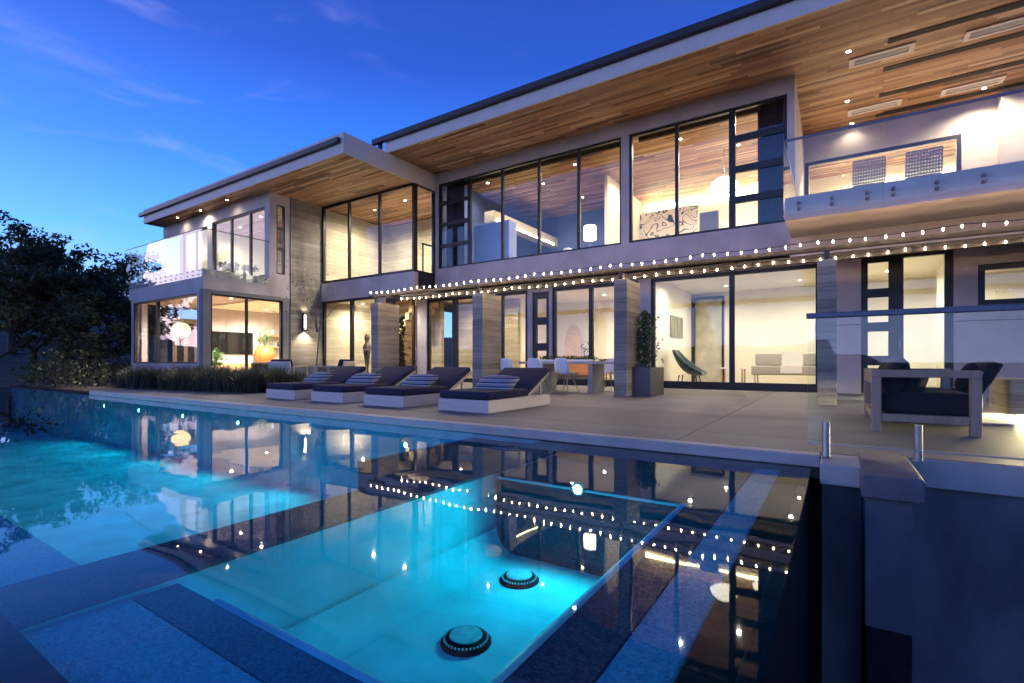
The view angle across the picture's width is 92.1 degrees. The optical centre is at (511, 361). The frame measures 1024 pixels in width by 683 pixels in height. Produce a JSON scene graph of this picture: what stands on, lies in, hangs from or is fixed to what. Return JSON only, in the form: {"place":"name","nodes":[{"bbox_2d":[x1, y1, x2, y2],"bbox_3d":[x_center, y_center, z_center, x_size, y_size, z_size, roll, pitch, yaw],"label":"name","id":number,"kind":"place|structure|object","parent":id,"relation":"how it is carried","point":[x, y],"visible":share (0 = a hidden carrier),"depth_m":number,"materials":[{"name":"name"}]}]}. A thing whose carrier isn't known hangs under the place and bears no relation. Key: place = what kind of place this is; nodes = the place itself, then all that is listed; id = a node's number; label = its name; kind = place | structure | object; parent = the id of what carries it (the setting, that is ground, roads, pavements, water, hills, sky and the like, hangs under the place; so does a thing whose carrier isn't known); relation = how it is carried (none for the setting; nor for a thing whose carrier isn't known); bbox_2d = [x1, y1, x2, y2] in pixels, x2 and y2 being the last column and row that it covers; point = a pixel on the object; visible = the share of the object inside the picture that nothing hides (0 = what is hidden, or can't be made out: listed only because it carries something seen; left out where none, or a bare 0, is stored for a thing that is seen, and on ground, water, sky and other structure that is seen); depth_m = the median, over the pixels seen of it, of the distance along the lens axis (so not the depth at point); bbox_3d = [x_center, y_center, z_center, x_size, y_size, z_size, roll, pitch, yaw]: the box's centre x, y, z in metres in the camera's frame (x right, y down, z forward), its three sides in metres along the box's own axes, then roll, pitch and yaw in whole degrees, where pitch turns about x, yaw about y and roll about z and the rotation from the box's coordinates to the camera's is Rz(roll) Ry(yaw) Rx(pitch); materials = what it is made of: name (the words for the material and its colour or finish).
{"place":"outdoors","nodes":[
{"label":"outdoors","id":0,"kind":"place"},
{"bbox_2d":[45,385,121,390],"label":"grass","id":1,"kind":"structure","parent":0,"point":[88,388],"depth_m":16.53,"materials":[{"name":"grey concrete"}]},
{"bbox_2d":[103,362,308,392],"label":"ornamental grass","id":2,"kind":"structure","parent":0,"point":[215,378],"depth_m":12.55,"materials":[{"name":"green plant"}]},
{"bbox_2d":[254,329,275,361],"bbox_3d":[-11.398,-0.701,22.796,0.900,1.578,0.900,0,0,33],"label":"orange vase","id":3,"kind":"object","parent":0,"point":[264,353],"visible":0.95,"depth_m":22.52,"materials":[{"name":"ceramic"}]},
{"bbox_2d":[0,0,757,336],"label":"sky","id":4,"kind":"structure","parent":0,"point":[112,111],"materials":[{"name":"blue"}]},
{"bbox_2d":[0,313,821,682],"bbox_3d":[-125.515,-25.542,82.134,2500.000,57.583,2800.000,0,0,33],"label":"ground","id":5,"kind":"structure","parent":0,"point":[6,371],"depth_m":20.19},
{"bbox_2d":[0,227,87,354],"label":"oak tree","id":6,"kind":"object","parent":5,"relation":"on","point":[9,339],"visible":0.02,"depth_m":27.94,"materials":[{"name":"green plant"}]},
{"bbox_2d":[0,249,118,382],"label":"oak tree","id":7,"kind":"object","parent":5,"relation":"on","point":[14,281],"visible":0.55,"depth_m":20.71,"materials":[{"name":"green plant"}]},
{"bbox_2d":[12,348,111,387],"bbox_3d":[-15.107,0.361,16.768,3.052,1.632,2.646,0,0,33],"label":"shrub","id":8,"kind":"object","parent":5,"relation":"on","point":[58,370],"visible":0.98,"depth_m":16.45,"materials":[{"name":"green plant"}]},
{"bbox_2d":[0,290,128,367],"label":"oak tree","id":9,"kind":"object","parent":5,"relation":"on","point":[81,347],"visible":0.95,"depth_m":18.82,"materials":[{"name":"green plant"}]},
{"bbox_2d":[21,336,118,372],"bbox_3d":[-22.102,-0.255,24.689,3.179,2.062,3.635,0,0,33],"label":"shrub","id":10,"kind":"object","parent":5,"relation":"on","point":[55,355],"visible":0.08,"depth_m":23.88,"materials":[{"name":"green plant"}]},
{"bbox_2d":[0,251,151,358],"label":"oak tree","id":11,"kind":"object","parent":5,"relation":"on","point":[120,268],"visible":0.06,"depth_m":30.63,"materials":[{"name":"green plant"}]},
{"bbox_2d":[53,355,121,385],"bbox_3d":[-17.683,0.463,20.417,2.075,1.486,2.778,0,0,-23],"label":"shrub","id":12,"kind":"object","parent":5,"relation":"on","point":[106,365],"visible":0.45,"depth_m":20.56,"materials":[{"name":"green plant"}]},
{"bbox_2d":[6,248,173,372],"bbox_3d":[-20.635,-2.236,24.626,6.579,6.013,7.507,0,0,-30],"label":"oak tree","id":13,"kind":"object","parent":5,"relation":"on","point":[123,347],"visible":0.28,"depth_m":23.28,"materials":[{"name":"green plant"}]},
{"bbox_2d":[0,209,186,371],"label":"oak tree","id":14,"kind":"object","parent":5,"relation":"on","point":[77,254],"visible":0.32,"depth_m":22.56,"materials":[{"name":"green plant"}]},
{"bbox_2d":[86,358,150,383],"bbox_3d":[-18.163,0.464,22.718,1.952,1.267,2.572,0,0,33],"label":"shrub","id":15,"kind":"object","parent":5,"relation":"on","point":[116,371],"visible":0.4,"depth_m":22.54,"materials":[{"name":"green plant"}]},
{"bbox_2d":[0,385,820,682],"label":"swimming pool","id":16,"kind":"structure","parent":5,"relation":"on","point":[438,551],"depth_m":2.80,"materials":[{"name":"paint"}]},
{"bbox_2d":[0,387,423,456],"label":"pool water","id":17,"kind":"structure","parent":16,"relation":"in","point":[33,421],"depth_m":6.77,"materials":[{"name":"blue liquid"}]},
{"bbox_2d":[93,382,1023,478],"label":"deck","id":18,"kind":"structure","parent":5,"relation":"on","point":[779,420],"depth_m":6.28,"materials":[{"name":"concrete"}]},
{"bbox_2d":[107,387,265,393],"bbox_3d":[-8.283,0.744,13.367,6.100,0.012,2.400,0,0,33],"label":"planting bed","id":19,"kind":"object","parent":18,"relation":"on","point":[193,390],"visible":0.29,"depth_m":12.26,"materials":[{"name":"brown soil"}]},
{"bbox_2d":[268,359,308,378],"bbox_3d":[-6.517,0.344,14.358,0.795,0.815,0.880,0,0,8],"label":"timber armchair","id":20,"kind":"object","parent":18,"relation":"on","point":[285,362],"visible":0.37,"depth_m":13.98,"materials":[{"name":"grey wood"}]},
{"bbox_2d":[295,366,335,380],"bbox_3d":[-6.821,0.460,17.131,1.200,0.580,0.800,0,0,33],"label":"planter box","id":21,"kind":"object","parent":18,"relation":"on","point":[310,369],"visible":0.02,"depth_m":16.78,"materials":[{"name":"grey metal"}]},
{"bbox_2d":[259,258,345,365],"bbox_3d":[-6.999,-1.663,17.396,2.449,3.833,2.801,0,0,33],"label":"slim tree","id":22,"kind":"object","parent":21,"relation":"in","point":[316,325],"visible":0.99,"depth_m":17.09,"materials":[{"name":"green plant"}]},
{"bbox_2d":[266,366,366,399],"bbox_3d":[-4.169,0.430,10.704,0.950,0.640,1.858,0,0,32],"label":"sun lounger","id":23,"kind":"object","parent":18,"relation":"on","point":[303,390],"visible":0.59,"depth_m":10.05,"materials":[{"name":"white fabric"}]},
{"bbox_2d":[303,372,332,382],"bbox_3d":[-4.202,0.367,10.673,0.740,0.276,0.335,0,0,39],"label":"striped pillow","id":24,"kind":"object","parent":23,"relation":"on","point":[319,377],"visible":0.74,"depth_m":10.52,"materials":[{"name":"fabric"}]},
{"bbox_2d":[313,359,353,372],"bbox_3d":[-5.049,0.344,14.093,0.880,0.815,0.795,0,0,5],"label":"timber armchair","id":25,"kind":"object","parent":18,"relation":"on","point":[344,362],"visible":0.24,"depth_m":13.79,"materials":[{"name":"grey wood"}]},
{"bbox_2d":[311,366,415,402],"bbox_3d":[-2.920,0.430,9.923,0.950,0.640,1.858,0,0,34],"label":"sun lounger","id":26,"kind":"object","parent":18,"relation":"on","point":[350,393],"visible":0.69,"depth_m":9.31,"materials":[{"name":"white fabric"}]},
{"bbox_2d":[345,373,381,383],"bbox_3d":[-2.972,0.367,9.868,0.740,0.276,0.335,0,0,29],"label":"striped pillow","id":27,"kind":"object","parent":26,"relation":"on","point":[365,378],"visible":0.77,"depth_m":9.75,"materials":[{"name":"fabric"}]},
{"bbox_2d":[399,366,416,384],"bbox_3d":[-3.644,0.440,15.674,1.382,0.620,0.360,0,0,33],"label":"planter box","id":28,"kind":"object","parent":18,"relation":"on","point":[415,367],"visible":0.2,"depth_m":15.35,"materials":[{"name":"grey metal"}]},
{"bbox_2d":[399,316,409,365],"bbox_3d":[-3.471,-0.604,15.593,0.502,1.692,0.534,0,0,-28],"label":"climbing plant","id":29,"kind":"object","parent":28,"relation":"in","point":[402,353],"visible":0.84,"depth_m":15.52,"materials":[{"name":"green plant"}]},
{"bbox_2d":[364,367,470,407],"bbox_3d":[-1.663,0.430,9.040,0.950,0.640,1.858,0,0,33],"label":"sun lounger","id":30,"kind":"object","parent":18,"relation":"on","point":[450,378],"visible":0.81,"depth_m":8.46,"materials":[{"name":"white fabric"}]},
{"bbox_2d":[400,374,439,386],"bbox_3d":[-1.692,0.367,9.030,0.740,0.276,0.335,0,0,36],"label":"striped pillow","id":31,"kind":"object","parent":30,"relation":"on","point":[424,380],"visible":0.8,"depth_m":8.89,"materials":[{"name":"fabric"}]},
{"bbox_2d":[438,367,549,413],"bbox_3d":[-0.232,0.430,8.128,0.950,0.640,1.858,0,0,33],"label":"sun lounger","id":32,"kind":"object","parent":18,"relation":"on","point":[520,395],"visible":0.91,"depth_m":7.59,"materials":[{"name":"white wood"}]},
{"bbox_2d":[473,375,519,389],"bbox_3d":[-0.256,0.367,8.091,0.740,0.276,0.335,0,0,30],"label":"striped pillow","id":33,"kind":"object","parent":32,"relation":"on","point":[503,382],"visible":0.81,"depth_m":7.98,"materials":[{"name":"fabric"}]},
{"bbox_2d":[500,358,512,370],"bbox_3d":[-0.048,0.336,12.621,0.491,0.836,0.505,0,0,37],"label":"dining chair","id":34,"kind":"object","parent":18,"relation":"on","point":[506,362],"visible":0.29,"depth_m":12.41,"materials":[{"name":"white plastic"}]},
{"bbox_2d":[527,358,549,392],"bbox_3d":[0.623,0.336,12.182,0.491,0.836,0.505,0,0,28],"label":"dining chair","id":35,"kind":"object","parent":18,"relation":"on","point":[534,362],"visible":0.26,"depth_m":11.97,"materials":[{"name":"white plastic"}]},
{"bbox_2d":[518,362,613,392],"bbox_3d":[1.534,0.375,12.572,2.700,0.750,0.880,0,0,33],"label":"dining table","id":36,"kind":"object","parent":18,"relation":"on","point":[595,376],"visible":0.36,"depth_m":12.30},
{"bbox_2d":[539,355,597,360],"bbox_3d":[1.423,-0.089,12.633,1.633,0.174,0.246,0,0,33],"label":"centrepiece","id":37,"kind":"object","parent":36,"relation":"on","point":[581,358],"visible":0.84,"depth_m":12.54,"materials":[{"name":"green plant"}]},
{"bbox_2d":[552,358,579,393],"bbox_3d":[1.262,0.336,11.704,0.491,0.836,0.505,0,0,43],"label":"dining chair","id":38,"kind":"object","parent":18,"relation":"on","point":[561,366],"visible":0.98,"depth_m":11.56,"materials":[{"name":"white plastic"}]},
{"bbox_2d":[604,358,613,390],"bbox_3d":[2.521,0.336,12.889,0.491,0.836,0.505,0,0,41],"label":"dining chair","id":39,"kind":"object","parent":18,"relation":"on","point":[609,369],"visible":0.47,"depth_m":13.07,"materials":[{"name":"white plastic"}]},
{"bbox_2d":[632,367,663,396],"bbox_3d":[3.001,0.440,11.015,0.480,0.620,0.980,0,0,33],"label":"planter box","id":40,"kind":"object","parent":18,"relation":"on","point":[647,382],"visible":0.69,"depth_m":10.63,"materials":[{"name":"grey concrete"}]},
{"bbox_2d":[635,310,663,373],"bbox_3d":[2.984,-0.384,10.885,0.713,1.526,0.814,0,0,33],"label":"climbing plant","id":41,"kind":"object","parent":40,"relation":"in","point":[646,347],"visible":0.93,"depth_m":10.85,"materials":[{"name":"green plant"}]},
{"bbox_2d":[369,225,1023,405],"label":"pergola","id":42,"kind":"object","parent":18,"relation":"on","point":[486,334],"visible":0.83,"depth_m":10.51,"materials":[{"name":"concrete"}]},
{"bbox_2d":[371,219,1023,292],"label":"string lights","id":43,"kind":"object","parent":42,"relation":"hanging from","point":[736,251],"visible":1,"depth_m":9.02,"materials":[{"name":"glowing warm white glass bulbs"},{"name":"black cable"}]},
{"bbox_2d":[401,237,1023,298],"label":"string lights","id":44,"kind":"object","parent":42,"relation":"hanging from","point":[738,265],"visible":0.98,"depth_m":9.68,"materials":[{"name":"glowing warm white glass bulbs"},{"name":"black cable"}]},
{"bbox_2d":[864,358,981,436],"bbox_3d":[4.742,0.353,5.836,0.885,0.793,1.720,0,0,33],"label":"outdoor sofa","id":45,"kind":"object","parent":18,"relation":"on","point":[886,398],"visible":0.99,"depth_m":5.23,"materials":[{"name":"grey wood"}]},
{"bbox_2d":[902,377,928,391],"bbox_3d":[4.441,0.250,5.435,0.400,0.320,0.194,0,0,-37],"label":"throw pillow","id":46,"kind":"object","parent":45,"relation":"on","point":[915,384],"visible":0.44,"depth_m":5.32,"materials":[{"name":"black fabric"}]},
{"bbox_2d":[936,361,1002,411],"bbox_3d":[5.885,0.377,6.573,0.810,0.759,0.725,0,0,33],"label":"outdoor armchair","id":47,"kind":"object","parent":18,"relation":"on","point":[990,370],"visible":0.3,"depth_m":6.14,"materials":[{"name":"black fabric"}]},
{"bbox_2d":[954,362,977,389],"bbox_3d":[5.897,0.190,6.419,0.231,0.365,0.420,0,0,41],"label":"throw pillow","id":48,"kind":"object","parent":47,"relation":"on","point":[961,383],"visible":0.54,"depth_m":6.29,"materials":[{"name":"black fabric"}]},
{"bbox_2d":[989,378,1023,418],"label":"concrete bench","id":49,"kind":"object","parent":18,"relation":"on","point":[1006,395],"visible":0.84,"depth_m":6.40,"materials":[{"name":"brown concrete"}]},
{"bbox_2d":[126,0,1023,397],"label":"modern house","id":50,"kind":"structure","parent":5,"relation":"on","point":[612,146],"depth_m":14.63,"materials":[{"name":"grey paint"}]},
{"bbox_2d":[134,294,196,363],"bbox_3d":[-12.328,-1.080,17.568,5.010,2.300,0.100,0,0,33],"label":"wing window","id":51,"kind":"structure","parent":50,"relation":"in","point":[158,301],"depth_m":17.86,"materials":[{"name":"metal"}]},
{"bbox_2d":[147,304,196,361],"bbox_3d":[-13.716,-1.080,20.149,0.100,2.300,2.100,0,0,33],"label":"wing window","id":52,"kind":"structure","parent":50,"relation":"in","point":[175,308],"depth_m":19.85,"materials":[{"name":"metal"}]},
{"bbox_2d":[171,323,190,336],"bbox_3d":[-12.274,-1.599,18.317,0.620,1.382,0.620,0,0,33],"label":"pendant lamp","id":53,"kind":"object","parent":50,"relation":"hanging from","point":[180,329],"visible":1,"depth_m":18.12,"materials":[{"name":"white glass"}]},
{"bbox_2d":[172,318,196,361],"bbox_3d":[-13.400,-0.507,20.271,0.065,2.486,0.950,0,0,33],"label":"interior door","id":54,"kind":"structure","parent":50,"relation":"in","point":[184,349],"depth_m":20.24,"materials":[{"name":"wood"}]},
{"bbox_2d":[183,227,206,271],"bbox_3d":[-13.352,-4.330,20.915,2.250,2.440,0.100,0,0,33],"label":"balcony door","id":55,"kind":"structure","parent":50,"relation":"in","point":[196,232],"depth_m":20.92,"materials":[{"name":"metal"}]},
{"bbox_2d":[212,348,227,365],"bbox_3d":[-10.495,0.119,17.364,0.744,1.238,0.833,0,0,-9],"label":"house plant","id":56,"kind":"object","parent":50,"relation":"on","point":[216,356],"visible":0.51,"depth_m":17.31,"materials":[{"name":"green plant"}]},
{"bbox_2d":[212,331,252,354],"bbox_3d":[-12.363,-0.811,21.857,0.055,0.982,1.818,0,0,33],"label":"television","id":57,"kind":"object","parent":50,"relation":"attached to","point":[229,342],"visible":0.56,"depth_m":21.79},
{"bbox_2d":[219,363,250,370],"bbox_3d":[-11.766,0.420,22.279,0.590,0.660,4.000,0,0,33],"label":"media console","id":58,"kind":"object","parent":50,"relation":"on","point":[238,365],"depth_m":21.45,"materials":[{"name":"white wood"}]},
{"bbox_2d":[218,261,259,273],"bbox_3d":[-12.691,-3.776,22.876,1.841,1.533,1.831,0,0,33],"label":"potted palm","id":59,"kind":"object","parent":50,"relation":"on","point":[244,269],"visible":0.54,"depth_m":22.57,"materials":[{"name":"white plant"}]},
{"bbox_2d":[213,207,264,276],"bbox_3d":[-10.515,-4.370,19.059,3.790,2.520,0.100,0,0,33],"label":"bedroom window","id":60,"kind":"structure","parent":50,"relation":"in","point":[250,213],"depth_m":19.30,"materials":[{"name":"metal"}]},
{"bbox_2d":[211,293,281,368],"bbox_3d":[-9.203,-0.890,17.202,0.100,2.680,2.510,0,0,33],"label":"wing window","id":61,"kind":"structure","parent":50,"relation":"in","point":[246,298],"depth_m":17.15,"materials":[{"name":"metal"}]},
{"bbox_2d":[251,362,267,370],"bbox_3d":[-9.589,0.384,18.584,0.800,0.708,0.760,0,0,33],"label":"side table","id":62,"kind":"object","parent":50,"relation":"on","point":[254,364],"visible":0.14,"depth_m":18.28,"materials":[{"name":"black"}]},
{"bbox_2d":[277,205,284,274],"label":"slot window","id":63,"kind":"structure","parent":50,"relation":"in","point":[282,229],"depth_m":18.25,"materials":[{"name":"metal"}]},
{"bbox_2d":[302,313,306,330],"bbox_3d":[-7.913,-1.505,18.862,0.098,0.650,0.160,0,0,33],"label":"wall sconce","id":64,"kind":"object","parent":50,"relation":"attached to","point":[304,322],"depth_m":18.81,"materials":[{"name":"glass"}]},
{"bbox_2d":[323,297,378,365],"bbox_3d":[-6.100,-0.810,18.727,3.278,3.120,0.100,0,0,33],"label":"window frame","id":65,"kind":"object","parent":50,"relation":"in","point":[351,301],"depth_m":18.68,"materials":[{"name":"metal"}]},
{"bbox_2d":[363,333,370,372],"bbox_3d":[-5.731,-0.194,19.525,0.340,1.860,0.340,0,0,33],"label":"wooden sculpture","id":66,"kind":"object","parent":50,"relation":"on","point":[366,349],"visible":0.79,"depth_m":19.44,"materials":[{"name":"brown wood"}]},
{"bbox_2d":[322,183,415,283],"bbox_3d":[-5.403,-4.585,18.223,4.998,3.030,0.100,0,0,33],"label":"stair upper window","id":67,"kind":"structure","parent":50,"relation":"in","point":[413,185],"depth_m":17.80,"materials":[{"name":"metal"}]},
{"bbox_2d":[386,295,414,365],"bbox_3d":[-4.222,-0.860,18.568,0.100,3.220,1.530,0,0,33],"label":"window frame","id":68,"kind":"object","parent":50,"relation":"in","point":[413,301],"depth_m":19.15,"materials":[{"name":"metal"}]},
{"bbox_2d":[416,183,434,275],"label":"corner window","id":69,"kind":"structure","parent":50,"relation":"in","point":[417,186],"depth_m":17.61,"materials":[{"name":"metal"}]},
{"bbox_2d":[447,181,463,265],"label":"window","id":70,"kind":"structure","parent":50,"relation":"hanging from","point":[455,233],"depth_m":17.72,"materials":[{"name":"glass"}]},
{"bbox_2d":[427,290,526,381],"bbox_3d":[-1.321,-0.810,17.715,4.510,3.120,0.100,0,0,33],"label":"sliding door","id":71,"kind":"structure","parent":50,"relation":"in","point":[455,300],"depth_m":18.13,"materials":[{"name":"metal"}]},
{"bbox_2d":[474,220,515,262],"bbox_3d":[-0.623,-4.026,18.155,1.562,2.026,0.500,0,0,33],"label":"pale cabinet","id":72,"kind":"object","parent":50,"relation":"on","point":[487,242],"visible":0.56,"depth_m":17.89,"materials":[{"name":"blue paint"}]},
{"bbox_2d":[439,137,620,268],"bbox_3d":[0.267,-4.815,15.840,6.820,3.030,0.100,0,0,33],"label":"upper window","id":73,"kind":"structure","parent":50,"relation":"in","point":[578,150],"depth_m":16.17,"materials":[{"name":"metal"}]},
{"bbox_2d":[533,291,548,361],"bbox_3d":[0.979,-0.770,16.198,0.620,3.000,0.080,0,0,33],"label":"panel door","id":74,"kind":"structure","parent":50,"relation":"in","point":[537,320],"depth_m":16.20,"materials":[{"name":"metal"}]},
{"bbox_2d":[544,361,604,374],"bbox_3d":[2.595,0.356,20.590,2.511,0.762,0.600,0,0,33],"label":"sideboard","id":75,"kind":"object","parent":50,"relation":"on","point":[581,369],"visible":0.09,"depth_m":20.13,"materials":[{"name":"brown wood"}]},
{"bbox_2d":[565,325,581,359],"bbox_3d":[2.551,-0.780,20.529,0.775,1.500,0.050,0,0,33],"label":"arched board","id":76,"kind":"object","parent":75,"relation":"on","point":[573,341],"visible":0.9,"depth_m":20.50,"materials":[{"name":"pink wood"}]},
{"bbox_2d":[584,225,595,246],"bbox_3d":[2.548,-3.716,16.139,0.400,1.405,0.400,0,0,33],"label":"table lamp","id":77,"kind":"object","parent":50,"relation":"on","point":[589,233],"visible":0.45,"depth_m":15.98,"materials":[{"name":"fabric"}]},
{"bbox_2d":[553,280,637,386],"bbox_3d":[2.533,-0.810,15.193,2.840,3.120,0.100,0,0,33],"label":"sliding door","id":78,"kind":"structure","parent":50,"relation":"in","point":[580,382],"depth_m":15.30,"materials":[{"name":"metal"}]},
{"bbox_2d":[640,204,698,238],"bbox_3d":[6.309,-5.470,20.066,2.409,1.413,0.090,0,0,33],"label":"ink painting","id":79,"kind":"object","parent":50,"relation":"attached to","point":[659,223],"visible":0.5,"depth_m":20.02},
{"bbox_2d":[670,315,682,337],"bbox_3d":[5.476,-1.151,16.438,0.037,0.678,1.481,0,0,33],"label":"wall art","id":80,"kind":"object","parent":50,"relation":"attached to","point":[676,326],"depth_m":16.36,"materials":[{"name":"beige paint"}]},
{"bbox_2d":[672,350,706,381],"bbox_3d":[5.391,0.188,15.056,0.920,1.104,0.811,0,0,33],"label":"teal armchair","id":81,"kind":"object","parent":50,"relation":"on","point":[685,364],"visible":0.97,"depth_m":14.92,"materials":[{"name":"fabric"}]},
{"bbox_2d":[691,296,723,381],"bbox_3d":[7.107,-0.807,17.969,1.138,3.086,0.135,0,0,33],"label":"doorway","id":82,"kind":"structure","parent":50,"relation":"attached to","point":[707,334],"depth_m":17.98,"materials":[{"name":"metal"}]},
{"bbox_2d":[630,94,786,242],"bbox_3d":[4.927,-4.815,12.790,3.860,3.030,0.100,0,0,33],"label":"upper window","id":83,"kind":"structure","parent":50,"relation":"in","point":[733,138],"depth_m":12.34,"materials":[{"name":"metal"}]},
{"bbox_2d":[710,176,738,192],"bbox_3d":[6.647,-6.060,15.489,0.840,1.280,0.840,0,0,33],"label":"dome pendant","id":84,"kind":"object","parent":50,"relation":"hanging from","point":[720,185],"visible":0.81,"depth_m":15.30,"materials":[{"name":"white metal"}]},
{"bbox_2d":[720,367,746,382],"bbox_3d":[6.892,0.464,15.388,0.682,0.547,0.600,0,0,33],"label":"side table","id":85,"kind":"object","parent":50,"relation":"on","point":[724,368],"visible":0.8,"depth_m":15.34,"materials":[{"name":"white plastic"}]},
{"bbox_2d":[651,264,816,391],"bbox_3d":[5.746,-0.810,13.091,4.120,3.120,0.100,0,0,33],"label":"sliding door","id":86,"kind":"structure","parent":50,"relation":"in","point":[731,385],"depth_m":13.00,"materials":[{"name":"metal"}]},
{"bbox_2d":[752,182,757,192],"bbox_3d":[8.060,-6.060,15.639,0.840,1.280,0.840,0,0,33],"label":"dome pendant","id":87,"kind":"object","parent":50,"relation":"hanging from","point":[755,189],"visible":0.12,"depth_m":15.64,"materials":[{"name":"white metal"}]},
{"bbox_2d":[758,100,783,222],"bbox_3d":[6.416,-4.790,12.201,0.626,3.520,0.066,0,0,33],"label":"window pane","id":88,"kind":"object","parent":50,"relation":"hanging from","point":[770,147],"visible":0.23,"depth_m":12.22,"materials":[{"name":"glass"}]},
{"bbox_2d":[751,352,815,382],"bbox_3d":[8.535,0.234,14.970,2.242,1.007,0.800,0,0,33],"label":"daybed","id":89,"kind":"object","parent":50,"relation":"on","point":[768,363],"visible":0.48,"depth_m":15.04,"materials":[{"name":"grey fabric"}]},
{"bbox_2d":[780,352,803,372],"bbox_3d":[8.496,0.030,14.987,0.564,0.640,0.815,0,0,33],"label":"throw blanket","id":90,"kind":"object","parent":89,"relation":"on","point":[792,362],"visible":1,"depth_m":14.96,"materials":[{"name":"white fabric"}]},
{"bbox_2d":[852,156,885,186],"bbox_3d":[6.944,-3.416,9.636,0.517,0.847,0.668,0,0,33],"label":"wicker chair","id":91,"kind":"object","parent":50,"relation":"on","point":[874,181],"visible":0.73,"depth_m":9.39,"materials":[{"name":"white wicker"}]},
{"bbox_2d":[848,97,902,116],"bbox_3d":[9.531,-6.686,13.004,1.150,0.031,0.380,0,0,33],"label":"ceiling heater","id":92,"kind":"object","parent":50,"relation":"attached to","point":[876,107],"visible":1,"depth_m":12.97,"materials":[{"name":"white metal"}]},
{"bbox_2d":[849,41,915,68],"bbox_3d":[8.063,-6.686,10.797,1.150,0.031,0.380,0,0,33],"label":"ceiling heater","id":93,"kind":"object","parent":50,"relation":"attached to","point":[899,50],"visible":1,"depth_m":10.77,"materials":[{"name":"paint"}]},
{"bbox_2d":[805,134,961,194],"bbox_3d":[10.219,-4.470,13.808,3.500,2.880,0.100,0,0,33],"label":"balcony window","id":94,"kind":"structure","parent":50,"relation":"in","point":[958,138],"depth_m":13.58,"materials":[{"name":"metal"}]},
{"bbox_2d":[905,145,942,178],"bbox_3d":[7.622,-3.416,9.193,0.527,0.847,0.668,0,0,33],"label":"wicker chair","id":95,"kind":"object","parent":50,"relation":"on","point":[924,162],"visible":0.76,"depth_m":8.95,"materials":[{"name":"white wicker"}]},
{"bbox_2d":[896,250,952,387],"bbox_3d":[9.072,-0.860,10.887,0.980,3.220,0.186,0,0,33],"label":"entry door","id":96,"kind":"structure","parent":50,"relation":"in","point":[948,254],"depth_m":10.70,"materials":[{"name":"metal"}]},
{"bbox_2d":[939,74,1006,96],"bbox_3d":[11.165,-6.686,11.994,1.150,0.031,0.380,0,0,33],"label":"ceiling heater","id":97,"kind":"object","parent":50,"relation":"attached to","point":[973,85],"visible":1,"depth_m":11.98,"materials":[{"name":"white metal"}]},
{"bbox_2d":[962,16,1023,42],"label":"ceiling heater","id":98,"kind":"object","parent":50,"relation":"attached to","point":[995,28],"visible":1,"depth_m":9.93,"materials":[{"name":"white metal"}]},
{"bbox_2d":[978,261,1023,304],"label":"high window","id":99,"kind":"structure","parent":50,"relation":"in","point":[1010,265],"depth_m":10.26,"materials":[{"name":"metal"}]},
{"bbox_2d":[857,452,925,682],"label":"concrete pier","id":100,"kind":"structure","parent":5,"relation":"on","point":[893,489],"depth_m":3.24,"materials":[{"name":"concrete"}]},
{"bbox_2d":[820,454,1023,682],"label":"retaining wall","id":101,"kind":"structure","parent":5,"relation":"on","point":[968,572],"depth_m":3.69,"materials":[{"name":"blue concrete"}]},
{"bbox_2d":[806,303,1023,461],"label":"glass balustrade","id":102,"kind":"object","parent":101,"relation":"on","point":[918,451],"visible":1,"depth_m":3.68,"materials":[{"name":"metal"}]},
{"bbox_2d":[700,210,718,230],"bbox_3d":[5.562,-3.571,13.808,0.500,1.117,0.600,0,0,33],"label":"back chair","id":103,"kind":"object","parent":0,"point":[709,220],"visible":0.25,"depth_m":13.55,"materials":[{"name":"grey fabric"}]},
{"bbox_2d":[982,420,1014,425],"bbox_3d":[5.744,0.740,6.011,0.470,0.015,0.350,0,0,33],"label":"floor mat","id":104,"kind":"object","parent":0,"point":[997,422],"visible":0.57,"depth_m":5.88,"materials":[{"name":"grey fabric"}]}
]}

